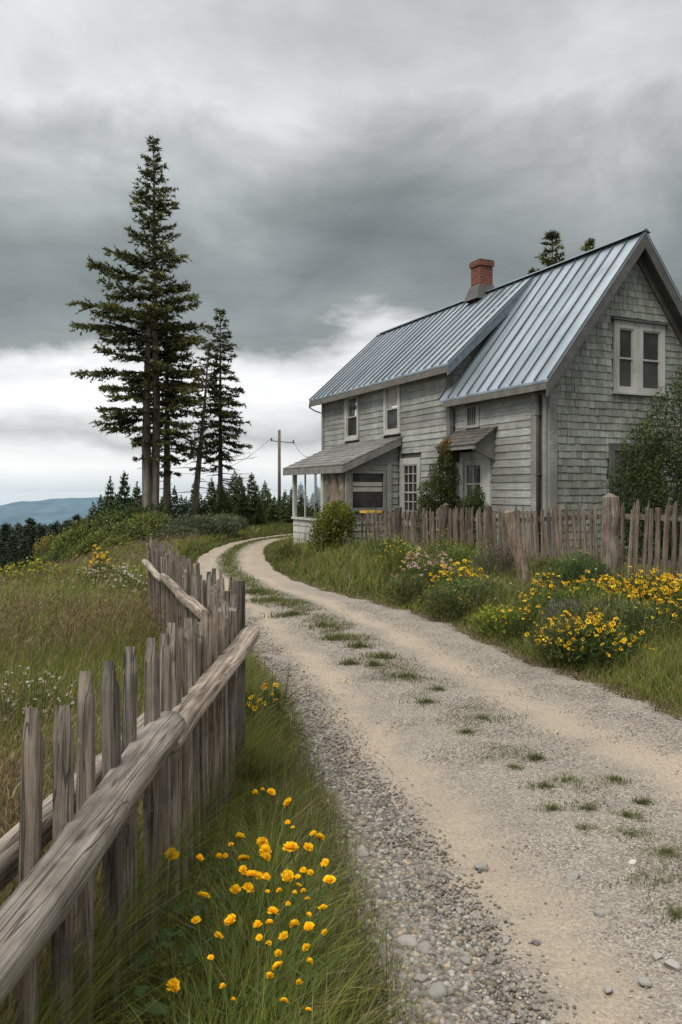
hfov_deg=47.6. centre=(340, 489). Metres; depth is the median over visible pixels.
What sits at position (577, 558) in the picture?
weed
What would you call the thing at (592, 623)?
flowering plant
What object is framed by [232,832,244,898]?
yellow flower
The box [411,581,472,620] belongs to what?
bush
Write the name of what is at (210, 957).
yellow flower
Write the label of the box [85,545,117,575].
flowering plant
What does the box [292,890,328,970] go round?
yellow flower
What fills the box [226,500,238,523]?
young fir tree
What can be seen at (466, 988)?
gravel
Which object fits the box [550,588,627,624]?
weed
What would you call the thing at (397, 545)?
weed
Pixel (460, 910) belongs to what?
stone
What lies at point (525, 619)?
flowering plant
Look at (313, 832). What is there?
yellow flower
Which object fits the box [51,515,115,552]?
shrub
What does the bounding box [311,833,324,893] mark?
yellow flower
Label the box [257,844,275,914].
yellow flower
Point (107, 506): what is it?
young fir tree
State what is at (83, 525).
shrub
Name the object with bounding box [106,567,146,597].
flowering plant
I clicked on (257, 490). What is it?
young fir tree
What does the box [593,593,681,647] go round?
weed
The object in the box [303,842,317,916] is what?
yellow flower
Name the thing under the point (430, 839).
stone
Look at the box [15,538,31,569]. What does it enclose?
conifer tree
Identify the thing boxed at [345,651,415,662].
grass tuft
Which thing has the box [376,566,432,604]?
weed
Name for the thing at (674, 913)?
grass tuft
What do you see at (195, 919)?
yellow flower
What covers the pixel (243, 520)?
shrub
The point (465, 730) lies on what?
grass tuft
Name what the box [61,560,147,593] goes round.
flowering plant
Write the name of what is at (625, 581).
flowering plant
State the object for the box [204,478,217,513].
young fir tree
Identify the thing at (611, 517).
picket fence
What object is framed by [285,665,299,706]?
dry stalk
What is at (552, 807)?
grass tuft
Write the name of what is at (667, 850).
grass tuft
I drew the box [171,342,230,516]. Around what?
spruce tree
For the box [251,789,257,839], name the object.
yellow flower
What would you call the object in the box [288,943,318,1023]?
yellow flower
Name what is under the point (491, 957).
stone
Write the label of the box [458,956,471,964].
stone
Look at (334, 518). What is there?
bush
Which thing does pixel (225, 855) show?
yellow flower
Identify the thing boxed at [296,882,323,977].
yellow flower
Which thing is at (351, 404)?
window
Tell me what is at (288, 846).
yellow flower
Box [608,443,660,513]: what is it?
window
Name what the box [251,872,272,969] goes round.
yellow flower
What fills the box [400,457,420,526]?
window
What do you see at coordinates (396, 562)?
flowering plant
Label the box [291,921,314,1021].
yellow flower
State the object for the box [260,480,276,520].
young fir tree
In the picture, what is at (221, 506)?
young fir tree
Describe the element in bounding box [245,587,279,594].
grass tuft
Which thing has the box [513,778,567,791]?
grass tuft
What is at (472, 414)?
window
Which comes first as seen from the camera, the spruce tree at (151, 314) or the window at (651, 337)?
the window at (651, 337)
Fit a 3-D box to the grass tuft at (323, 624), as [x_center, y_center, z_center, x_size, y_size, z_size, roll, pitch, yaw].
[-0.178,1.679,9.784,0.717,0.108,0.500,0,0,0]
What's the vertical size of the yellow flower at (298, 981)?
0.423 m
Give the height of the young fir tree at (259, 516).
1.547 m
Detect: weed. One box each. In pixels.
[131,985,213,1023]
[136,929,200,1010]
[173,887,242,959]
[198,928,257,992]
[219,964,284,1013]
[271,542,301,561]
[356,533,404,557]
[371,535,407,556]
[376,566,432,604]
[379,541,412,559]
[383,544,425,561]
[405,544,454,561]
[420,529,469,561]
[420,570,501,612]
[430,544,467,566]
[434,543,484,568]
[441,568,518,612]
[449,539,482,553]
[463,540,502,574]
[469,551,528,574]
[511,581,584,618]
[513,556,560,583]
[519,610,601,668]
[524,575,615,617]
[527,558,570,578]
[540,550,599,580]
[543,592,616,618]
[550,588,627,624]
[569,592,640,621]
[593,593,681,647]
[595,595,662,639]
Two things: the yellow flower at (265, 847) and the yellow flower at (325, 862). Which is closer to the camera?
the yellow flower at (325, 862)
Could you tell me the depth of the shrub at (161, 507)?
30.00 m
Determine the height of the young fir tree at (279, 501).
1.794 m
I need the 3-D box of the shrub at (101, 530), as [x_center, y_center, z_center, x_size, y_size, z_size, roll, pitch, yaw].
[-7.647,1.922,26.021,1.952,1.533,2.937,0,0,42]
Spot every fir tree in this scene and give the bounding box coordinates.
[85,501,99,518]
[93,494,106,513]
[102,499,110,512]
[103,476,118,511]
[111,497,120,513]
[118,470,132,510]
[123,499,134,509]
[132,481,141,508]
[168,502,177,520]
[171,485,181,517]
[176,496,194,523]
[178,494,185,514]
[187,482,193,511]
[189,308,257,515]
[198,492,204,515]
[198,499,209,518]
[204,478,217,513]
[207,507,218,516]
[209,486,231,514]
[224,490,234,511]
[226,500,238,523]
[227,470,242,513]
[233,475,250,514]
[235,486,255,524]
[242,473,268,521]
[250,499,269,525]
[253,485,261,508]
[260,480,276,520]
[267,495,281,522]
[276,495,281,514]
[277,491,290,519]
[278,499,297,523]
[286,487,299,515]
[297,482,311,516]
[306,493,320,515]
[313,488,320,510]
[533,229,565,271]
[580,237,595,251]
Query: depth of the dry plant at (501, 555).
11.84 m
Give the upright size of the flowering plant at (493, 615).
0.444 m
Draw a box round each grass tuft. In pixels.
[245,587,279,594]
[245,595,290,604]
[248,609,350,619]
[299,620,351,629]
[313,631,372,641]
[328,638,379,649]
[336,657,362,665]
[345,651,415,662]
[363,657,385,667]
[385,668,445,682]
[399,697,440,705]
[422,684,448,691]
[447,710,533,727]
[451,726,487,735]
[501,761,529,772]
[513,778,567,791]
[522,751,558,763]
[522,769,624,793]
[533,801,566,812]
[543,797,615,819]
[571,821,599,831]
[586,850,681,916]
[589,819,666,841]
[591,771,633,785]
[611,805,656,822]
[628,794,660,806]
[629,896,681,937]
[644,843,681,860]
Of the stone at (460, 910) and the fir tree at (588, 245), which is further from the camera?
the fir tree at (588, 245)
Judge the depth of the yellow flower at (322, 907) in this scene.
2.49 m
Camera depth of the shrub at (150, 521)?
26.83 m
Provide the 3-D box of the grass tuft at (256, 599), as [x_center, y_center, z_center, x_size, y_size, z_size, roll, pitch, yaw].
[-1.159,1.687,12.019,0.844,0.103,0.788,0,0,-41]
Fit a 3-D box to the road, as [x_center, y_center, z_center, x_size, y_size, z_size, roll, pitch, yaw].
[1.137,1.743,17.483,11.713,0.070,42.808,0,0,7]
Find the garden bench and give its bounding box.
[360,510,381,539]
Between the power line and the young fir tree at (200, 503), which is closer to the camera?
the young fir tree at (200, 503)
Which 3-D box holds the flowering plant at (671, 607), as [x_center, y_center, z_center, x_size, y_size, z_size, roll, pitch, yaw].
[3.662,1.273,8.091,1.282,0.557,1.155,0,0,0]
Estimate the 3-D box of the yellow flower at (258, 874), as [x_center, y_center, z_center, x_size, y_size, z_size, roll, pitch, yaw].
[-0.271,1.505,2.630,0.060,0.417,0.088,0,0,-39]
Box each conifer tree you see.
[0,523,17,568]
[0,534,21,566]
[0,540,10,570]
[12,532,29,562]
[13,524,28,559]
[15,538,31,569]
[17,516,39,560]
[31,525,46,553]
[45,529,55,543]
[46,522,62,539]
[68,514,81,528]
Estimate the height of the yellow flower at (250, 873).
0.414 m
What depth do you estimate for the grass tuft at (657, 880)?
3.40 m
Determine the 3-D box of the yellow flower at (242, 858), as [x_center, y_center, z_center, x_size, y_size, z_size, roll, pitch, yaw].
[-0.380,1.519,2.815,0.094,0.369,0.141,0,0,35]
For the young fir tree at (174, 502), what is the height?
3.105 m
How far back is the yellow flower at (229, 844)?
2.94 m
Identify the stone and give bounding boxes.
[355,847,369,856]
[380,801,387,807]
[396,934,417,946]
[413,973,428,982]
[416,941,433,953]
[426,837,433,841]
[428,981,447,998]
[456,907,464,913]
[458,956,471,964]
[474,861,487,871]
[486,952,496,964]
[502,936,509,944]
[531,940,539,945]
[565,872,579,879]
[593,909,604,916]
[604,986,612,993]
[628,859,635,864]
[637,977,651,987]
[652,952,662,959]
[664,958,680,971]
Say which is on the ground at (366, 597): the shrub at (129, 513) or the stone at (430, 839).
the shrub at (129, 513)
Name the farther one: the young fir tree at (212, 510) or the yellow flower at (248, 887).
the young fir tree at (212, 510)
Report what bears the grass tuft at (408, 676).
on the road
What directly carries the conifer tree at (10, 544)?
on the ground at (366, 597)
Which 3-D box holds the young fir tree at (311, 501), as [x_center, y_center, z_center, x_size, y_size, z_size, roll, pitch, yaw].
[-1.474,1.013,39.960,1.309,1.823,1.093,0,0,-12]
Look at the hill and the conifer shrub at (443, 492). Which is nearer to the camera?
the conifer shrub at (443, 492)
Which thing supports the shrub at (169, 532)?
on the ground at (366, 597)
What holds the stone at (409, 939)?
on the road
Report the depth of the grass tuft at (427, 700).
6.28 m
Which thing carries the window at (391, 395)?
in the weathered house
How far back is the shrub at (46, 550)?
28.84 m
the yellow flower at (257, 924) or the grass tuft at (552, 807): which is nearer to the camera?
the yellow flower at (257, 924)
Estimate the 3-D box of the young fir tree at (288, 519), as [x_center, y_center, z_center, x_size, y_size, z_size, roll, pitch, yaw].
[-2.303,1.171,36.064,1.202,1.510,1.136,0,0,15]
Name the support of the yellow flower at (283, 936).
on the ground at (366, 597)
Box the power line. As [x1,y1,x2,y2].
[176,438,270,473]
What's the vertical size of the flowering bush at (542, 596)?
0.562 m
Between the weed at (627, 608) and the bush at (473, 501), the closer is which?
the weed at (627, 608)
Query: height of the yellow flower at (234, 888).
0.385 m
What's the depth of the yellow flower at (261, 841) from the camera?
3.00 m
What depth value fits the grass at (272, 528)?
20.35 m
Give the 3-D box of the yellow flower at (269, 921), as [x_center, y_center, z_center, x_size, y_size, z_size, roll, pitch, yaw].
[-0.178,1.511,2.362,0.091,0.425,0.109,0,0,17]
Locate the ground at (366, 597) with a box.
[38,531,681,1023]
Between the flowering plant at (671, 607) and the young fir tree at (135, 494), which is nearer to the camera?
the flowering plant at (671, 607)
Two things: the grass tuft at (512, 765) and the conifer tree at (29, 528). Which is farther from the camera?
the conifer tree at (29, 528)
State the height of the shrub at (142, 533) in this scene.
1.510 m
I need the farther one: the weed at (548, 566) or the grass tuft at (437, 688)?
the weed at (548, 566)
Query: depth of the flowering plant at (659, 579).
8.51 m
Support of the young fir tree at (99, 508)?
on the ground at (366, 597)
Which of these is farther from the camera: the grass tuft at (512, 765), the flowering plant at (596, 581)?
the flowering plant at (596, 581)
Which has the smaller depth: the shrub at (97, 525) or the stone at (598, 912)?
the stone at (598, 912)
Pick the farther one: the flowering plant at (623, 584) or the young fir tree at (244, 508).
the young fir tree at (244, 508)
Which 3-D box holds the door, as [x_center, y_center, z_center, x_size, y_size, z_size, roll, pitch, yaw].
[3.080,0.460,17.721,0.105,2.680,1.200,0,0,-25]
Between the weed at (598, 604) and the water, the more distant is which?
the water
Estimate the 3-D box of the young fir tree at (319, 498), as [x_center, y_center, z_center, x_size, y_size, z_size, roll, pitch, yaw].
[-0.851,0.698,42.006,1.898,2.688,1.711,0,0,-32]
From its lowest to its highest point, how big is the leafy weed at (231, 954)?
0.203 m
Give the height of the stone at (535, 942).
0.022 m
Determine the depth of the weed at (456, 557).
13.31 m
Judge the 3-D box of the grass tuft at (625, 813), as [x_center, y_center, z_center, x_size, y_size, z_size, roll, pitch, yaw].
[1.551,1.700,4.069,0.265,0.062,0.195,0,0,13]
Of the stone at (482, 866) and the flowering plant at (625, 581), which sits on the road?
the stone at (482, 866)
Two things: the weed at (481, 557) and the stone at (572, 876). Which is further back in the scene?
the weed at (481, 557)
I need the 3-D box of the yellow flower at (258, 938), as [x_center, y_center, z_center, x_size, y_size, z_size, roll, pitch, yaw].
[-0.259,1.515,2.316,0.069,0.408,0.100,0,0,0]
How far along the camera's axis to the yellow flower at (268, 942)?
2.24 m
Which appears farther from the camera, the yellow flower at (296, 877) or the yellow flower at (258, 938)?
the yellow flower at (296, 877)
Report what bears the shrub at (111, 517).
on the ground at (366, 597)
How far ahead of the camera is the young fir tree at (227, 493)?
36.95 m
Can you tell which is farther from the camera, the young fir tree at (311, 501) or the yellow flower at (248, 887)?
the young fir tree at (311, 501)
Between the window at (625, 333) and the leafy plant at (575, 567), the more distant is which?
the window at (625, 333)
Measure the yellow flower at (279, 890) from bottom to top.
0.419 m
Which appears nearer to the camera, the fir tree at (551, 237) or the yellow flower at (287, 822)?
the yellow flower at (287, 822)
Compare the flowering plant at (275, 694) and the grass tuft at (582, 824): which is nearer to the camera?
the grass tuft at (582, 824)
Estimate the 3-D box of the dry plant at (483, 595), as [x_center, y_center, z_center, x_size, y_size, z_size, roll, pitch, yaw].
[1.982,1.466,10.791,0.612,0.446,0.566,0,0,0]
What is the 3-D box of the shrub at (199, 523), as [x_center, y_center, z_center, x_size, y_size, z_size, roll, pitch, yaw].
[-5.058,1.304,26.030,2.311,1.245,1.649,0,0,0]
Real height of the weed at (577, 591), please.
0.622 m
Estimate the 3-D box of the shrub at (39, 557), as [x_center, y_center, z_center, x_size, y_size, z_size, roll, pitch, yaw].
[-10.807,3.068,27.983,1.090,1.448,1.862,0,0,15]
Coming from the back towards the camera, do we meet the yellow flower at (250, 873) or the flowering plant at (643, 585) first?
the flowering plant at (643, 585)
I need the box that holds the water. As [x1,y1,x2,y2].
[0,492,317,515]
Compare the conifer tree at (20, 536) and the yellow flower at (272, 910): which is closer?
the yellow flower at (272, 910)
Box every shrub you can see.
[0,562,20,576]
[15,559,29,571]
[27,551,59,568]
[27,556,45,568]
[32,540,58,563]
[43,545,74,567]
[46,525,85,560]
[49,518,98,555]
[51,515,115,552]
[59,544,90,562]
[60,531,108,560]
[74,525,140,554]
[83,503,153,536]
[84,510,122,531]
[90,533,138,554]
[91,519,163,549]
[99,501,174,525]
[123,511,165,541]
[138,510,173,529]
[153,525,202,540]
[155,511,224,538]
[186,513,241,535]
[218,511,248,530]
[412,435,465,544]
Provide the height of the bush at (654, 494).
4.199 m
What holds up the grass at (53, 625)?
on the ground at (366, 597)
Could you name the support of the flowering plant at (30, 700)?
on the ground at (366, 597)
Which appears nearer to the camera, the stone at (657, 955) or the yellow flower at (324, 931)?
the yellow flower at (324, 931)
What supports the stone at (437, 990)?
on the road
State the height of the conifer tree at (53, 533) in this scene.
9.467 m
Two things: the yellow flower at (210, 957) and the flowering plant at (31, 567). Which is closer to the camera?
the yellow flower at (210, 957)
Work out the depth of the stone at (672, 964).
2.81 m
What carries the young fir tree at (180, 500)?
on the ground at (366, 597)
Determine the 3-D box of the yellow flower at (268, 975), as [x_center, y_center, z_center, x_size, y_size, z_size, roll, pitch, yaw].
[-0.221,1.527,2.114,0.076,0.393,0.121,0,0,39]
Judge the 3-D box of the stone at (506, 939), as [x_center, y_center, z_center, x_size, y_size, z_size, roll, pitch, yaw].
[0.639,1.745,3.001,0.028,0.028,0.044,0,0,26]
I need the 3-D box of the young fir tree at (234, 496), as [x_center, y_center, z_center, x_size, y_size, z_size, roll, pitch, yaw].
[-5.239,0.723,38.092,1.891,3.590,2.341,0,0,-27]
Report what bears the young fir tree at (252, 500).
on the ground at (366, 597)
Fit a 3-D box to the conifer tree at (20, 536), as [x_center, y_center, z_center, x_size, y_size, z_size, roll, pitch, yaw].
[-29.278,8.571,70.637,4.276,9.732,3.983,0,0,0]
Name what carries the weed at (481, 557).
on the ground at (366, 597)
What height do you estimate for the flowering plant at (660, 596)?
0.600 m
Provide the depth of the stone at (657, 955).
2.87 m
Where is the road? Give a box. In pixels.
[193,534,681,1023]
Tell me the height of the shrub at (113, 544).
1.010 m
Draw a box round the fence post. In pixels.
[504,509,530,592]
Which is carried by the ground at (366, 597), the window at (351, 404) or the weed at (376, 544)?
the weed at (376, 544)
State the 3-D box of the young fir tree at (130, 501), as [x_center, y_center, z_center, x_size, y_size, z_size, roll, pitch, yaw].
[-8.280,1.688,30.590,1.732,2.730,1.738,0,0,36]
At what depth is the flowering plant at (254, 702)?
5.19 m
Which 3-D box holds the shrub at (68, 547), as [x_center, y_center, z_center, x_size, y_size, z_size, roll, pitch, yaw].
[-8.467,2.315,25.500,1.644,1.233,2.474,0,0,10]
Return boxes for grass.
[0,525,277,1023]
[105,518,419,607]
[252,590,681,923]
[263,527,681,720]
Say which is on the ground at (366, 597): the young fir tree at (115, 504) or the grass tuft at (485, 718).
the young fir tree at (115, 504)
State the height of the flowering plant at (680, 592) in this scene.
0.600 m
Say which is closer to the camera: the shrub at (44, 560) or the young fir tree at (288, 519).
the shrub at (44, 560)
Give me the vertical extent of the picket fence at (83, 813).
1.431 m
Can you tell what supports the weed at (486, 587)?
on the ground at (366, 597)
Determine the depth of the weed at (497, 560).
12.55 m
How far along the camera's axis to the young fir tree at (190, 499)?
36.92 m
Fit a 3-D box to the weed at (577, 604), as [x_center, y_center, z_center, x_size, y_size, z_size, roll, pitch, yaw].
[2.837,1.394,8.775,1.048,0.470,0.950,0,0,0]
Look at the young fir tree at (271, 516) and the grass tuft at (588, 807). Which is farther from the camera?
the young fir tree at (271, 516)
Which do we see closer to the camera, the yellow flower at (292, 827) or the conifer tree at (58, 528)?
the yellow flower at (292, 827)
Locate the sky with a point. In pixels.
(340, 169)
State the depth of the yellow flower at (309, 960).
2.16 m
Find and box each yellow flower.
[154,978,179,1023]
[158,847,181,927]
[186,853,203,945]
[189,891,215,982]
[191,916,218,1020]
[197,853,221,927]
[200,954,213,1023]
[213,884,248,980]
[214,931,235,1022]
[214,983,234,1023]
[218,842,233,901]
[221,853,238,903]
[224,913,242,1018]
[231,854,253,906]
[231,997,253,1023]
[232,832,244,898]
[235,920,261,1009]
[237,882,253,949]
[238,870,256,955]
[239,865,260,942]
[244,934,262,1020]
[244,949,281,1022]
[248,787,264,829]
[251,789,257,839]
[251,871,265,949]
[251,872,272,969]
[252,837,285,899]
[252,852,270,911]
[255,971,276,1023]
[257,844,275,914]
[260,940,282,1023]
[261,890,275,965]
[265,888,285,955]
[265,919,298,1009]
[266,901,293,957]
[267,788,276,822]
[267,906,282,971]
[272,961,292,1023]
[274,797,291,845]
[275,826,294,894]
[277,820,290,871]
[278,868,293,967]
[278,874,300,921]
[278,931,292,1008]
[279,997,288,1023]
[282,841,308,908]
[282,919,305,1014]
[285,978,302,1023]
[286,888,305,939]
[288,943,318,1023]
[289,957,313,1022]
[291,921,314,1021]
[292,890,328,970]
[296,867,316,935]
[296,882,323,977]
[296,897,319,985]
[297,869,313,931]
[299,830,315,896]
[301,875,340,995]
[301,904,327,988]
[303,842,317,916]
[303,858,328,937]
[304,929,340,1006]
[305,912,329,1013]
[305,1007,311,1023]
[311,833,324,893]
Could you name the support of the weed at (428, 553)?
on the ground at (366, 597)
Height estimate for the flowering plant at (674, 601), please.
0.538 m
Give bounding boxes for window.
[343,395,359,441]
[350,470,387,511]
[382,385,400,435]
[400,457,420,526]
[465,401,479,428]
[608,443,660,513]
[612,320,640,394]
[637,323,666,396]
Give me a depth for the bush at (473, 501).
16.88 m
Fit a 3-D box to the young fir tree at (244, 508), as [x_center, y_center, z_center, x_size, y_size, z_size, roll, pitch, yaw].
[-4.446,0.948,35.032,1.278,2.352,1.438,0,0,-8]
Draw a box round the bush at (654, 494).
[602,366,681,561]
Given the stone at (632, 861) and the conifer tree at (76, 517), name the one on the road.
the stone at (632, 861)
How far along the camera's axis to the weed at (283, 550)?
18.52 m
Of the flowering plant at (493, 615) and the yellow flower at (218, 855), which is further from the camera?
the flowering plant at (493, 615)
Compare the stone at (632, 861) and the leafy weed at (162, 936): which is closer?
the leafy weed at (162, 936)
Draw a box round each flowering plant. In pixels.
[0,557,60,584]
[0,572,32,583]
[0,662,76,738]
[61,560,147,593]
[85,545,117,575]
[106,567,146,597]
[245,686,262,728]
[257,683,288,726]
[369,533,423,580]
[391,547,458,591]
[428,559,487,593]
[466,604,523,637]
[492,600,553,643]
[519,573,566,609]
[524,611,654,670]
[534,610,616,663]
[536,614,646,675]
[567,576,608,588]
[569,575,608,589]
[571,570,600,599]
[586,576,629,597]
[599,574,623,595]
[602,566,673,597]
[602,568,681,603]
[603,576,652,596]
[614,570,677,601]
[616,576,666,605]
[619,571,681,616]
[625,573,681,615]
[629,582,681,626]
[630,580,681,620]
[640,590,681,627]
[649,580,681,623]
[653,589,681,625]
[666,603,681,630]
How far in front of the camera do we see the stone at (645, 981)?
2.73 m
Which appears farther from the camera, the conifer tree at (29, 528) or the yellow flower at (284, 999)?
the conifer tree at (29, 528)
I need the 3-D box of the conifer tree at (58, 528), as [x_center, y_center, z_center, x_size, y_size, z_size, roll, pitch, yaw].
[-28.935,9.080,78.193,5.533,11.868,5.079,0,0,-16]
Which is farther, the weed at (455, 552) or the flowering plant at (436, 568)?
the weed at (455, 552)
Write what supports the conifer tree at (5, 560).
on the ground at (366, 597)
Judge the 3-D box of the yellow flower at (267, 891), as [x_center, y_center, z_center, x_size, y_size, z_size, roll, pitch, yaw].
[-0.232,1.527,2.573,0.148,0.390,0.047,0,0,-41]
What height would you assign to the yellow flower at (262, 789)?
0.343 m
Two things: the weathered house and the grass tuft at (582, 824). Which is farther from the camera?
the weathered house
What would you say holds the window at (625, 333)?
in the weathered house
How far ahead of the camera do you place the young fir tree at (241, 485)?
40.97 m
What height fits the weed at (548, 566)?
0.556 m
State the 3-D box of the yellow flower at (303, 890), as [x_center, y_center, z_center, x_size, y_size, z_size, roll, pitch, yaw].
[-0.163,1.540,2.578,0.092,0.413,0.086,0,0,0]
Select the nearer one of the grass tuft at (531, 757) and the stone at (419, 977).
the stone at (419, 977)
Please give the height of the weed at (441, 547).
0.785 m
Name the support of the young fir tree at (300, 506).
on the ground at (366, 597)
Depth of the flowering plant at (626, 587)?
8.95 m
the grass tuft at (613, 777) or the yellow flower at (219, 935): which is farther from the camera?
the grass tuft at (613, 777)
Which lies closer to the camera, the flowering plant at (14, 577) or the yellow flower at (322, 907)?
the yellow flower at (322, 907)
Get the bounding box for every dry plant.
[465,533,531,584]
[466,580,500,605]
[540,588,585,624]
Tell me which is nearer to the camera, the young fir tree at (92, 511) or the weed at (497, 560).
the weed at (497, 560)
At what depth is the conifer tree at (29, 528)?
65.84 m
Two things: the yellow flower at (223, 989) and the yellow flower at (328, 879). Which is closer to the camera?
the yellow flower at (223, 989)
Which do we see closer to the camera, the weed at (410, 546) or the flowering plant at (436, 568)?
the flowering plant at (436, 568)
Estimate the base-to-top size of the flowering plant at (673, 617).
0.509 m
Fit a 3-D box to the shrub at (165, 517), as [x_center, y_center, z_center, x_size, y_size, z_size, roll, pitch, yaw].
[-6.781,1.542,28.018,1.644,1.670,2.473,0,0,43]
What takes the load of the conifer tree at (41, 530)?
on the ground at (366, 597)
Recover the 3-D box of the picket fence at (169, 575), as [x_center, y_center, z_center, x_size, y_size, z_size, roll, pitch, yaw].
[-1.466,1.235,6.750,0.191,1.432,4.756,0,0,-19]
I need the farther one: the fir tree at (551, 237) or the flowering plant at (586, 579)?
the fir tree at (551, 237)
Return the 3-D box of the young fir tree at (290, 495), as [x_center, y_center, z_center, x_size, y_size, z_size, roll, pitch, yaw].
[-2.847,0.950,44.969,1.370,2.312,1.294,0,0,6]
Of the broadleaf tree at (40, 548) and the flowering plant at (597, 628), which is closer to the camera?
the flowering plant at (597, 628)
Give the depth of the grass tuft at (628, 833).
3.87 m
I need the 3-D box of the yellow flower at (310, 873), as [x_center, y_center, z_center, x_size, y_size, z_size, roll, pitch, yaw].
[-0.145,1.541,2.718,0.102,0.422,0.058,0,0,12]
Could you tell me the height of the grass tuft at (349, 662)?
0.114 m
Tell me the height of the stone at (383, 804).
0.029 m
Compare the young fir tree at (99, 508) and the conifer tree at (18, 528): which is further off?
the conifer tree at (18, 528)
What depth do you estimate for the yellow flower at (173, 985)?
2.06 m
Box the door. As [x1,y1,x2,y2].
[459,451,491,543]
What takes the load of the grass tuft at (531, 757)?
on the road
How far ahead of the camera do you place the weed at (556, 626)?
7.63 m
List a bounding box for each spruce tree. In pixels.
[65,135,214,513]
[125,303,211,513]
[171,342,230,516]
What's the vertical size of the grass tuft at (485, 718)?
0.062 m
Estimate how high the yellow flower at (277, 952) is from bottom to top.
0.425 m
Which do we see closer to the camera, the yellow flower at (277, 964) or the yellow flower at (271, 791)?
the yellow flower at (277, 964)
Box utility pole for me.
[271,430,293,499]
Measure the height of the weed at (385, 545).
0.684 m
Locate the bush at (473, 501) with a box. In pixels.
[459,484,486,543]
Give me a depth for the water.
19809.14 m
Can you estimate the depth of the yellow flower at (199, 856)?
2.80 m
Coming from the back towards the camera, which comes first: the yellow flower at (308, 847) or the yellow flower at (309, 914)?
the yellow flower at (308, 847)
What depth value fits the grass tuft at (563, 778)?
4.56 m
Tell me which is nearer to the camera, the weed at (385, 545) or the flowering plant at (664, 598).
the flowering plant at (664, 598)
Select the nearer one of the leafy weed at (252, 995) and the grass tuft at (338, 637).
the leafy weed at (252, 995)
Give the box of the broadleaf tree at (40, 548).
[32,532,58,560]
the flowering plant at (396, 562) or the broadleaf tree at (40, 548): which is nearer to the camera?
the flowering plant at (396, 562)
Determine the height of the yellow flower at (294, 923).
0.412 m
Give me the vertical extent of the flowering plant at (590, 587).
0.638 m
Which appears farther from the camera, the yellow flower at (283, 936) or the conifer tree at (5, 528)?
the conifer tree at (5, 528)
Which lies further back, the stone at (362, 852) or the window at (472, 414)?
the window at (472, 414)
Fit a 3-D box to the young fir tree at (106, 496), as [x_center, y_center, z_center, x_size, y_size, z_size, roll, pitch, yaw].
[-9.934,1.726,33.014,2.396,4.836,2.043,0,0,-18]
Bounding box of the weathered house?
[283,228,681,554]
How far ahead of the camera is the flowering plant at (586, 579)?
9.84 m
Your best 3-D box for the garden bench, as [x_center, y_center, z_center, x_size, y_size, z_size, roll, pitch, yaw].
[0.766,1.044,19.750,0.480,1.033,0.341,0,0,-25]
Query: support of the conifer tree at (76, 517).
on the ground at (366, 597)
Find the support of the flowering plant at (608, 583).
on the ground at (366, 597)
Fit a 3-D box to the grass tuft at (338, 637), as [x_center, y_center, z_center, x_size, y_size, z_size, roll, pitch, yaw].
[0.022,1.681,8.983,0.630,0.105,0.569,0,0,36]
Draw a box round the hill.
[0,497,190,527]
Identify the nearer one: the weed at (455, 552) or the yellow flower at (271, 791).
the yellow flower at (271, 791)
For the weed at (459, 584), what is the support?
on the ground at (366, 597)
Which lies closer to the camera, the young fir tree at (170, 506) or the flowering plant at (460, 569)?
the flowering plant at (460, 569)
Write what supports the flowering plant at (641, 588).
on the ground at (366, 597)
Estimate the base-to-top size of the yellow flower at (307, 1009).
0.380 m
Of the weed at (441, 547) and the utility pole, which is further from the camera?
the utility pole
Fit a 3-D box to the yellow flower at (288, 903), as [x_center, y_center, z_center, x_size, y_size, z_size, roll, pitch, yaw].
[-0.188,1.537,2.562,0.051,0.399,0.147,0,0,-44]
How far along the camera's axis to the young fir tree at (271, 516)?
37.91 m
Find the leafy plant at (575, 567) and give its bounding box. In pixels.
[537,557,620,591]
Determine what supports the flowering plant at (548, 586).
on the ground at (366, 597)
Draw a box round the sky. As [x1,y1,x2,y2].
[0,0,681,491]
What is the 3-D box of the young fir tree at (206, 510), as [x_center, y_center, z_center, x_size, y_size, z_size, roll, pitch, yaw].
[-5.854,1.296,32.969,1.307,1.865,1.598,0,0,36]
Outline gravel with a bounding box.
[245,601,681,1023]
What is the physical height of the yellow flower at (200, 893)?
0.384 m
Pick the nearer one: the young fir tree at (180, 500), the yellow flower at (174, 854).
the yellow flower at (174, 854)
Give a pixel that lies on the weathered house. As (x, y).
(533, 391)
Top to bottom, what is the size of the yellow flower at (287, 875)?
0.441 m
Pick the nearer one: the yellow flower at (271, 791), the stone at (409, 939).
the stone at (409, 939)
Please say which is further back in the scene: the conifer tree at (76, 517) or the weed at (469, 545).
the conifer tree at (76, 517)
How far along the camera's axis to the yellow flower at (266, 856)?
2.81 m
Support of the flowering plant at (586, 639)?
on the ground at (366, 597)
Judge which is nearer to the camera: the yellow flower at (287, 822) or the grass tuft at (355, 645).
the yellow flower at (287, 822)
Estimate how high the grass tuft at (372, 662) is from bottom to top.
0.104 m
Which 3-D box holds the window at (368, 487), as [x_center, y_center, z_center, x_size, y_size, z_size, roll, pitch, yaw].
[0.719,0.022,20.467,1.120,1.085,0.105,0,0,-25]
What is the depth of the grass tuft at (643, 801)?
4.28 m
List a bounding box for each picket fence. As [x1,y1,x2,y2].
[0,579,259,1023]
[142,536,233,636]
[358,493,681,582]
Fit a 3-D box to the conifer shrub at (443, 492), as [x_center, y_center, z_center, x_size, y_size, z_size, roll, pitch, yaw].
[2.293,0.201,17.774,1.298,2.954,1.099,0,0,0]
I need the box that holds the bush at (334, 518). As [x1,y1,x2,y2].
[307,500,359,551]
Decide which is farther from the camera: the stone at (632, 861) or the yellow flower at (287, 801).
the stone at (632, 861)

